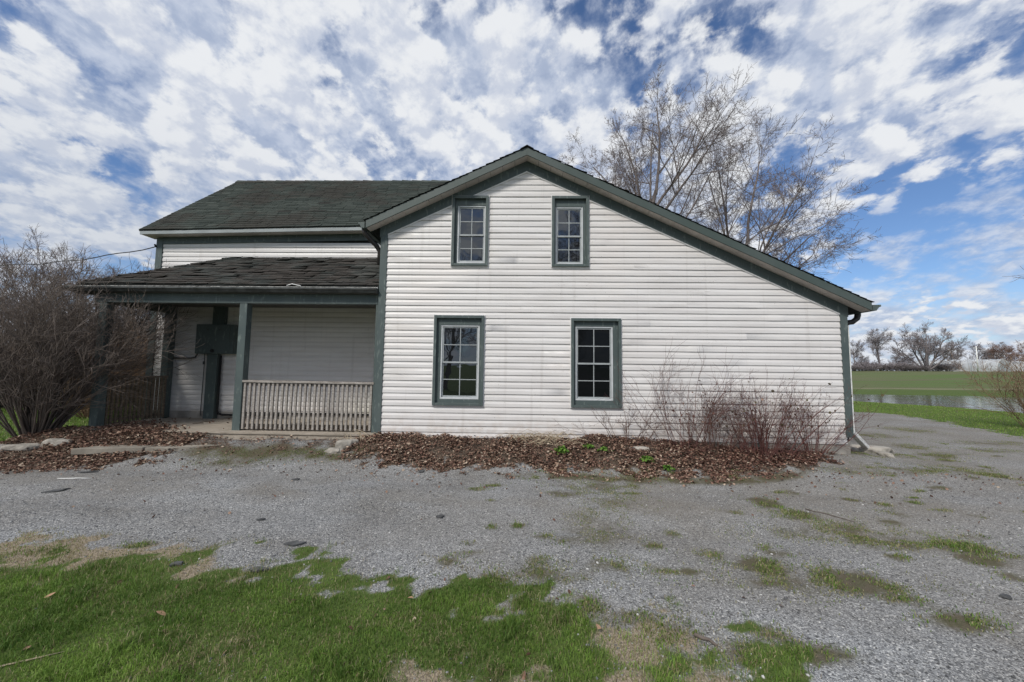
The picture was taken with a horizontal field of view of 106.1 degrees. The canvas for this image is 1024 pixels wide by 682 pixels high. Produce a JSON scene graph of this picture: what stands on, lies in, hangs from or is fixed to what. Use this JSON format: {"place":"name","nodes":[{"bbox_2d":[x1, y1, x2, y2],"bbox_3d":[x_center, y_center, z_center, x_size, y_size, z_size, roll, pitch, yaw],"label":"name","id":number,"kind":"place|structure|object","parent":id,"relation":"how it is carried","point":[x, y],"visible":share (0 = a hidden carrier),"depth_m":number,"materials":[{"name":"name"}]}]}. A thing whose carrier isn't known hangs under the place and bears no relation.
{"place":"outdoors","nodes":[
{"label":"outdoors","id":0,"kind":"place"},
{"bbox_2d":[0,402,140,440],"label":"side grass","id":1,"kind":"structure","parent":0,"point":[16,432],"depth_m":10.02,"materials":[{"name":"green plant"}]},
{"bbox_2d":[0,526,767,681],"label":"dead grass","id":2,"kind":"structure","parent":0,"point":[314,611],"depth_m":2.27,"materials":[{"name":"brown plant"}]},
{"bbox_2d":[0,420,847,487],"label":"ground","id":3,"kind":"structure","parent":0,"point":[509,462],"depth_m":6.14,"materials":[{"name":"brown plant"}]},
{"bbox_2d":[0,444,10,451],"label":"edging stone","id":4,"kind":"object","parent":3,"relation":"on","point":[1,445],"visible":0.45,"depth_m":6.19,"materials":[{"name":"stone"}]},
{"bbox_2d":[1,443,42,450],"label":"edging stone","id":5,"kind":"object","parent":3,"relation":"on","point":[20,447],"visible":0.84,"depth_m":6.17,"materials":[{"name":"stone"}]},
{"bbox_2d":[41,438,72,445],"bbox_3d":[-7.543,1.678,6.409,0.487,0.112,0.209,0,-4,9],"label":"edging stone","id":6,"kind":"object","parent":3,"relation":"on","point":[55,441],"visible":0.73,"depth_m":6.34,"materials":[{"name":"stone"}]},
{"bbox_2d":[71,444,157,454],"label":"paving slab","id":7,"kind":"structure","parent":3,"relation":"on","point":[101,449],"depth_m":6.13,"materials":[{"name":"grey concrete"}]},
{"bbox_2d":[145,444,218,452],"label":"paving slab","id":8,"kind":"structure","parent":3,"relation":"on","point":[162,448],"depth_m":6.28,"materials":[{"name":"grey concrete"}]},
{"bbox_2d":[335,439,357,448],"bbox_3d":[-2.777,1.737,6.474,0.368,0.164,0.191,3,-5,-27],"label":"rock","id":9,"kind":"object","parent":3,"relation":"on","point":[343,443],"visible":0.65,"depth_m":6.40,"materials":[{"name":"stone"}]},
{"bbox_2d":[340,429,379,442],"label":"dry stalks","id":10,"kind":"object","parent":3,"relation":"on","point":[359,433],"visible":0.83,"depth_m":6.60,"materials":[{"name":"plant"}]},
{"bbox_2d":[494,429,590,445],"bbox_3d":[0.506,1.670,6.574,1.608,0.281,0.431,1,-4,-3],"label":"straw heap","id":11,"kind":"object","parent":3,"relation":"on","point":[543,440],"visible":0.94,"depth_m":6.55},
{"bbox_2d":[550,445,571,453],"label":"green plant","id":12,"kind":"object","parent":3,"relation":"on","point":[563,449],"visible":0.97,"depth_m":6.15,"materials":[{"name":"green plant"}]},
{"bbox_2d":[582,443,594,448],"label":"green plant","id":13,"kind":"object","parent":3,"relation":"on","point":[590,445],"visible":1,"depth_m":6.30,"materials":[{"name":"green plant"}]},
{"bbox_2d":[597,446,613,451],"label":"green plant","id":14,"kind":"object","parent":3,"relation":"on","point":[604,448],"visible":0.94,"depth_m":6.19,"materials":[{"name":"green plant"}]},
{"bbox_2d":[552,392,675,445],"bbox_3d":[1.742,1.224,6.389,2.128,1.043,0.666,1,-4,2],"label":"cane shrub","id":15,"kind":"object","parent":3,"relation":"on","point":[626,421],"visible":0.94,"depth_m":6.45,"materials":[{"name":"brown plant"}]},
{"bbox_2d":[630,446,651,450],"bbox_3d":[2.116,1.769,6.340,0.387,0.067,0.148,1,-4,2],"label":"edging stone","id":16,"kind":"object","parent":3,"relation":"on","point":[639,448],"visible":0.79,"depth_m":6.29,"materials":[{"name":"stone"}]},
{"bbox_2d":[639,455,653,462],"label":"green plant","id":17,"kind":"object","parent":3,"relation":"on","point":[646,458],"visible":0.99,"depth_m":5.94,"materials":[{"name":"green plant"}]},
{"bbox_2d":[663,465,674,470],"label":"green plant","id":18,"kind":"object","parent":3,"relation":"on","point":[667,467],"visible":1,"depth_m":5.72,"materials":[{"name":"green plant"}]},
{"bbox_2d":[601,337,755,449],"bbox_3d":[2.794,0.865,6.143,2.807,1.881,1.160,1,-4,2],"label":"cane shrub","id":19,"kind":"object","parent":3,"relation":"on","point":[695,401],"visible":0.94,"depth_m":6.47,"materials":[{"name":"brown plant"}]},
{"bbox_2d":[649,380,767,451],"bbox_3d":[3.312,1.221,6.270,2.070,1.190,0.869,1,-4,2],"label":"cane shrub","id":20,"kind":"object","parent":3,"relation":"on","point":[711,423],"visible":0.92,"depth_m":6.48,"materials":[{"name":"red plant"}]},
{"bbox_2d":[624,437,846,488],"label":"leaf litter","id":21,"kind":"object","parent":3,"relation":"on","point":[794,457],"visible":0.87,"depth_m":6.11,"materials":[{"name":"brown plant"}]},
{"bbox_2d":[650,429,827,457],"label":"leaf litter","id":22,"kind":"object","parent":3,"relation":"on","point":[767,451],"visible":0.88,"depth_m":6.27,"materials":[{"name":"brown plant"}]},
{"bbox_2d":[710,364,863,456],"bbox_3d":[4.380,1.134,6.216,2.321,1.559,0.932,1,-4,2],"label":"cane shrub","id":23,"kind":"object","parent":3,"relation":"on","point":[760,436],"visible":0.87,"depth_m":6.38,"materials":[{"name":"brown plant"}]},
{"bbox_2d":[733,383,886,454],"bbox_3d":[5.015,1.293,6.310,2.504,1.253,0.685,1,-4,2],"label":"cane shrub","id":24,"kind":"object","parent":3,"relation":"on","point":[818,437],"visible":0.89,"depth_m":6.51,"materials":[{"name":"brown plant"}]},
{"bbox_2d":[0,412,1023,681],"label":"gravel driveway","id":25,"kind":"structure","parent":0,"point":[504,544],"depth_m":3.67,"materials":[{"name":"grey gravel"}]},
{"bbox_2d":[41,488,70,492],"bbox_3d":[-5.451,1.786,4.597,0.239,0.013,0.083,0,-1,-27],"label":"shingle scrap","id":26,"kind":"object","parent":25,"relation":"on","point":[57,490],"visible":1,"depth_m":4.58,"materials":[{"name":"grey"}]},
{"bbox_2d":[285,540,306,545],"bbox_3d":[-1.851,1.723,3.283,0.161,0.016,0.087,-1,-5,17],"label":"shingle scrap","id":27,"kind":"object","parent":25,"relation":"on","point":[294,543],"visible":1,"depth_m":3.28,"materials":[{"name":"grey"}]},
{"bbox_2d":[324,447,342,453],"bbox_3d":[-2.928,1.797,6.343,0.316,0.090,0.180,1,-4,2],"label":"rock","id":28,"kind":"object","parent":25,"relation":"on","point":[332,450],"visible":0.95,"depth_m":6.27,"materials":[{"name":"stone"}]},
{"bbox_2d":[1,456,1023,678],"bbox_3d":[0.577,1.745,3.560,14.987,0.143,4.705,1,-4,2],"label":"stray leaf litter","id":29,"kind":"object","parent":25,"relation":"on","point":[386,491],"visible":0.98,"depth_m":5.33,"materials":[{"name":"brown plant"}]},
{"bbox_2d":[694,633,717,646],"bbox_3d":[1.094,1.678,2.166,0.123,0.019,0.033,-3,-6,40],"label":"stick","id":30,"kind":"object","parent":25,"relation":"on","point":[699,636],"visible":1,"depth_m":2.17,"materials":[{"name":"beige wood"}]},
{"bbox_2d":[805,508,854,521],"bbox_3d":[3.390,1.861,4.116,0.032,0.016,0.429,4,-5,-35],"label":"stick","id":31,"kind":"object","parent":25,"relation":"on","point":[828,514],"visible":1,"depth_m":4.13,"materials":[{"name":"grey wood"}]},
{"bbox_2d":[851,446,858,451],"bbox_3d":[6.322,2.027,7.263,0.338,0.112,0.247,1,-4,2],"label":"rock","id":32,"kind":"object","parent":25,"relation":"on","point":[854,448],"visible":0.25,"depth_m":7.16,"materials":[{"name":"stone"}]},
{"bbox_2d":[850,444,894,453],"bbox_3d":[6.745,2.039,7.221,0.717,0.153,0.406,-1,-5,19],"label":"rock","id":33,"kind":"object","parent":25,"relation":"on","point":[873,449],"visible":0.52,"depth_m":7.09,"materials":[{"name":"stone"}]},
{"bbox_2d":[876,451,894,457],"bbox_3d":[6.674,2.028,6.884,0.197,0.087,0.256,1,-4,2],"label":"rock","id":34,"kind":"object","parent":25,"relation":"on","point":[888,454],"visible":0.92,"depth_m":6.82,"materials":[{"name":"stone"}]},
{"bbox_2d":[1000,593,1011,599],"bbox_3d":[3.368,1.739,2.618,0.068,0.012,0.058,4,-5,-10],"label":"shingle scrap","id":35,"kind":"object","parent":25,"relation":"on","point":[1004,595],"visible":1,"depth_m":2.62,"materials":[{"name":"grey"}]},
{"bbox_2d":[0,389,1023,681],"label":"lawn","id":36,"kind":"structure","parent":0,"point":[320,575],"depth_m":2.24,"materials":[{"name":"green plant"}]},
{"bbox_2d":[0,250,47,323],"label":"bare tree","id":37,"kind":"object","parent":36,"relation":"on","point":[4,273],"visible":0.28,"depth_m":20.30,"materials":[{"name":"brown plant"}]},
{"bbox_2d":[2,253,45,317],"bbox_3d":[-30.156,-2.020,20.225,5.949,9.444,8.533,-3,-6,41],"label":"bare tree","id":38,"kind":"object","parent":36,"relation":"on","point":[21,276],"visible":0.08,"depth_m":22.40,"materials":[{"name":"brown plant"}]},
{"bbox_2d":[0,651,64,666],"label":"stick","id":39,"kind":"object","parent":36,"relation":"on","point":[31,658],"visible":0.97,"depth_m":1.96,"materials":[{"name":"wood"}]},
{"bbox_2d":[0,311,68,407],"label":"thicket shrub","id":40,"kind":"object","parent":36,"relation":"on","point":[25,373],"visible":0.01,"depth_m":12.10,"materials":[{"name":"brown plant"}]},
{"bbox_2d":[0,225,128,323],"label":"bare tree","id":41,"kind":"object","parent":36,"relation":"on","point":[51,253],"visible":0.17,"depth_m":19.64,"materials":[{"name":"brown plant"}]},
{"bbox_2d":[13,366,138,414],"bbox_3d":[-13.163,1.109,12.681,4.492,3.548,4.816,-1,-5,20],"label":"thicket shrub","id":42,"kind":"object","parent":36,"relation":"on","point":[91,389],"visible":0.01,"depth_m":12.15,"materials":[{"name":"brown plant"}]},
{"bbox_2d":[12,324,147,417],"bbox_3d":[-12.161,0.663,11.174,3.478,3.161,3.721,5,-6,-42],"label":"russet shrub","id":43,"kind":"object","parent":36,"relation":"on","point":[84,412],"visible":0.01,"depth_m":10.92,"materials":[{"name":"brown plant"}]},
{"bbox_2d":[19,263,147,331],"bbox_3d":[-22.043,-0.857,21.889,6.797,7.540,6.192,1,-4,-3],"label":"bare tree","id":44,"kind":"object","parent":36,"relation":"on","point":[109,266],"visible":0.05,"depth_m":21.04,"materials":[{"name":"brown plant"}]},
{"bbox_2d":[0,238,206,436],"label":"lilac shrub","id":45,"kind":"object","parent":36,"relation":"on","point":[52,349],"visible":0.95,"depth_m":6.81,"materials":[{"name":"brown plant"}]},
{"bbox_2d":[70,302,148,343],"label":"thicket shrub","id":46,"kind":"object","parent":36,"relation":"on","point":[129,320],"depth_m":18.01,"materials":[{"name":"brown plant"}]},
{"bbox_2d":[77,309,150,334],"bbox_3d":[-20.173,-0.569,21.584,4.383,6.958,6.287,-3,-6,38],"label":"bare tree","id":47,"kind":"object","parent":36,"relation":"on","point":[135,318],"visible":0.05,"depth_m":20.77,"materials":[{"name":"brown plant"}]},
{"bbox_2d":[109,312,149,405],"bbox_3d":[-11.193,0.614,12.418,3.826,3.477,4.093,0,-4,11],"label":"russet shrub","id":48,"kind":"object","parent":36,"relation":"on","point":[134,363],"depth_m":11.48,"materials":[{"name":"brown plant"}]},
{"bbox_2d":[169,561,183,566],"bbox_3d":[-2.531,1.679,2.903,0.075,0.012,0.054,2,-4,-21],"label":"shingle scrap","id":49,"kind":"object","parent":36,"relation":"on","point":[177,563],"visible":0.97,"depth_m":2.90,"materials":[{"name":"grey"}]},
{"bbox_2d":[250,566,268,571],"bbox_3d":[-1.866,1.687,2.845,0.146,0.012,0.062,-1,-3,1],"label":"shingle scrap","id":50,"kind":"object","parent":36,"relation":"on","point":[259,570],"visible":0.9,"depth_m":2.84,"materials":[{"name":"grey"}]},
{"bbox_2d":[65,145,880,454],"bbox_3d":[-0.876,-1.166,10.695,15.252,7.538,7.792,1,-4,2],"label":"farmhouse","id":51,"kind":"object","parent":36,"relation":"on","point":[525,289],"visible":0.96,"depth_m":7.03,"materials":[{"name":"wood"}]},
{"bbox_2d":[0,244,156,265],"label":"service cable","id":52,"kind":"object","parent":51,"relation":"attached to","point":[90,258],"visible":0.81,"depth_m":10.06,"materials":[{"name":"black rubber"}]},
{"bbox_2d":[83,417,367,430],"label":"porch leaf litter","id":53,"kind":"object","parent":51,"relation":"on","point":[134,424],"visible":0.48,"depth_m":7.30,"materials":[{"name":"brown plant"}]},
{"bbox_2d":[431,314,484,406],"bbox_3d":[-0.963,0.347,6.979,0.938,1.648,0.158,1,-4,2],"label":"window","id":54,"kind":"structure","parent":51,"relation":"in","point":[458,362],"depth_m":6.99,"materials":[{"name":"glass"}]},
{"bbox_2d":[450,195,489,266],"bbox_3d":[-0.773,-2.032,7.157,0.702,1.351,0.158,1,-4,2],"label":"window","id":55,"kind":"structure","parent":51,"relation":"in","point":[470,213],"depth_m":7.17,"materials":[{"name":"green paint"}]},
{"bbox_2d":[551,196,589,267],"bbox_3d":[1.071,-2.008,7.108,0.703,1.351,0.158,1,-4,2],"label":"window","id":56,"kind":"structure","parent":51,"relation":"in","point":[570,215],"depth_m":7.12,"materials":[{"name":"green paint"}]},
{"bbox_2d":[570,317,621,408],"bbox_3d":[1.501,0.391,6.912,0.918,1.618,0.158,1,-4,2],"label":"window","id":57,"kind":"structure","parent":51,"relation":"in","point":[595,343],"depth_m":6.92,"materials":[{"name":"glass"}]},
{"bbox_2d":[557,62,787,229],"bbox_3d":[6.869,-5.538,20.099,12.956,17.501,8.120,0,-4,10],"label":"maple tree","id":58,"kind":"object","parent":36,"relation":"on","point":[637,176],"visible":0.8,"depth_m":19.98,"materials":[{"name":"brown plant"}]},
{"bbox_2d":[644,102,883,279],"bbox_3d":[12.982,-5.119,21.042,11.264,17.115,9.718,2,-5,-21],"label":"maple tree","id":59,"kind":"object","parent":36,"relation":"on","point":[767,246],"visible":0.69,"depth_m":19.32,"materials":[{"name":"brown plant"}]},
{"bbox_2d":[922,342,1023,426],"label":"verge shrub","id":60,"kind":"object","parent":36,"relation":"on","point":[1016,391],"visible":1,"depth_m":11.65,"materials":[{"name":"brown plant"}]},
{"bbox_2d":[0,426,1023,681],"bbox_3d":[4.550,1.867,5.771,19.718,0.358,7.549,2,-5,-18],"label":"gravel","id":61,"kind":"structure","parent":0,"point":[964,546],"depth_m":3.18,"materials":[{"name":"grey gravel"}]},
{"bbox_2d":[0,0,1023,370],"label":"sky","id":62,"kind":"structure","parent":0,"point":[117,117],"materials":[{"name":"blue"}]},
{"bbox_2d":[852,371,1023,390],"bbox_3d":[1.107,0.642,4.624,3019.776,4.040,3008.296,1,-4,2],"label":"field","id":63,"kind":"structure","parent":0,"point":[906,379],"depth_m":57.19,"materials":[{"name":"green plant"}]},
{"bbox_2d":[850,340,869,364],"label":"bare tree","id":64,"kind":"object","parent":63,"relation":"on","point":[855,350],"visible":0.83,"depth_m":107.51,"materials":[{"name":"grey plant"}]},
{"bbox_2d":[851,365,872,370],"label":"scrub bush","id":65,"kind":"object","parent":63,"relation":"on","point":[854,368],"visible":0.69,"depth_m":93.74,"materials":[{"name":"plant"}]},
{"bbox_2d":[855,354,868,363],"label":"bare tree","id":66,"kind":"object","parent":63,"relation":"on","point":[863,357],"visible":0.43,"depth_m":111.91,"materials":[{"name":"grey plant"}]},
{"bbox_2d":[851,362,882,370],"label":"scrub bush","id":67,"kind":"object","parent":63,"relation":"on","point":[869,366],"visible":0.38,"depth_m":95.41,"materials":[{"name":"plant"}]},
{"bbox_2d":[852,360,889,370],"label":"scrub bush","id":68,"kind":"object","parent":63,"relation":"on","point":[860,364],"visible":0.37,"depth_m":97.25,"materials":[{"name":"plant"}]},
{"bbox_2d":[861,328,894,370],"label":"bare tree","id":69,"kind":"object","parent":63,"relation":"on","point":[875,342],"visible":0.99,"depth_m":99.29,"materials":[{"name":"grey plant"}]},
{"bbox_2d":[863,360,894,370],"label":"scrub bush","id":70,"kind":"object","parent":63,"relation":"on","point":[874,362],"visible":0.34,"depth_m":97.35,"materials":[{"name":"plant"}]},
{"bbox_2d":[880,360,919,370],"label":"scrub bush","id":71,"kind":"object","parent":63,"relation":"on","point":[896,368],"visible":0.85,"depth_m":94.77,"materials":[{"name":"plant"}]},
{"bbox_2d":[890,359,918,370],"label":"scrub bush","id":72,"kind":"object","parent":63,"relation":"on","point":[915,364],"visible":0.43,"depth_m":95.72,"materials":[{"name":"brown plant"}]},
{"bbox_2d":[903,352,916,366],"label":"bare tree","id":73,"kind":"object","parent":63,"relation":"on","point":[911,355],"visible":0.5,"depth_m":106.00,"materials":[{"name":"grey plant"}]},
{"bbox_2d":[903,366,925,370],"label":"scrub bush","id":74,"kind":"object","parent":63,"relation":"on","point":[915,368],"visible":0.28,"depth_m":95.92,"materials":[{"name":"plant"}]},
{"bbox_2d":[912,365,930,370],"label":"scrub bush","id":75,"kind":"object","parent":63,"relation":"on","point":[926,368],"visible":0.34,"depth_m":96.99,"materials":[{"name":"plant"}]},
{"bbox_2d":[885,322,969,370],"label":"bare tree","id":76,"kind":"object","parent":63,"relation":"on","point":[923,344],"visible":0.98,"depth_m":97.21,"materials":[{"name":"grey plant"}]},
{"bbox_2d":[930,360,955,370],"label":"scrub bush","id":77,"kind":"object","parent":63,"relation":"on","point":[939,367],"visible":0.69,"depth_m":98.16,"materials":[{"name":"plant"}]},
{"bbox_2d":[937,360,965,370],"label":"scrub bush","id":78,"kind":"object","parent":63,"relation":"on","point":[955,368],"visible":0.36,"depth_m":99.65,"materials":[{"name":"brown plant"}]},
{"bbox_2d":[948,347,967,359],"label":"bare tree","id":79,"kind":"object","parent":63,"relation":"on","point":[958,350],"visible":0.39,"depth_m":117.88,"materials":[{"name":"grey plant"}]},
{"bbox_2d":[914,359,1010,370],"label":"greenhouse","id":80,"kind":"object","parent":63,"relation":"on","point":[992,365],"visible":0.45,"depth_m":101.65,"materials":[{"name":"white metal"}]},
{"bbox_2d":[976,346,978,370],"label":"utility pole","id":81,"kind":"object","parent":63,"relation":"on","point":[977,359],"visible":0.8,"depth_m":99.68,"materials":[{"name":"white metal"}]},
{"bbox_2d":[966,342,992,359],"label":"bare tree","id":82,"kind":"object","parent":63,"relation":"on","point":[974,347],"visible":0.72,"depth_m":117.48,"materials":[{"name":"grey plant"}]},
{"bbox_2d":[980,348,1002,359],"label":"bare tree","id":83,"kind":"object","parent":63,"relation":"on","point":[989,354],"visible":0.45,"depth_m":115.81,"materials":[{"name":"plant"}]},
{"bbox_2d":[979,342,1023,360],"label":"bare tree","id":84,"kind":"object","parent":63,"relation":"on","point":[998,351],"visible":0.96,"depth_m":112.28,"materials":[{"name":"plant"}]},
{"bbox_2d":[999,346,1016,360],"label":"bare tree","id":85,"kind":"object","parent":63,"relation":"on","point":[1010,351],"visible":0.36,"depth_m":114.00,"materials":[{"name":"brown plant"}]},
{"bbox_2d":[1008,346,1023,360],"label":"bare tree","id":86,"kind":"object","parent":63,"relation":"on","point":[1020,351],"visible":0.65,"depth_m":115.84,"materials":[{"name":"grey plant"}]},
{"bbox_2d":[1008,361,1023,370],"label":"greenhouse","id":87,"kind":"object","parent":63,"relation":"on","point":[1015,363],"visible":0.39,"depth_m":110.29,"materials":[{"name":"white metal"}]},
{"bbox_2d":[853,394,1023,412],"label":"pond","id":88,"kind":"structure","parent":0,"point":[946,400],"depth_m":27.75,"materials":[{"name":"grey liquid"}]},
{"bbox_2d":[853,401,1023,438],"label":"verge grass","id":89,"kind":"structure","parent":0,"point":[950,408],"depth_m":15.20,"materials":[{"name":"green plant"}]}
]}

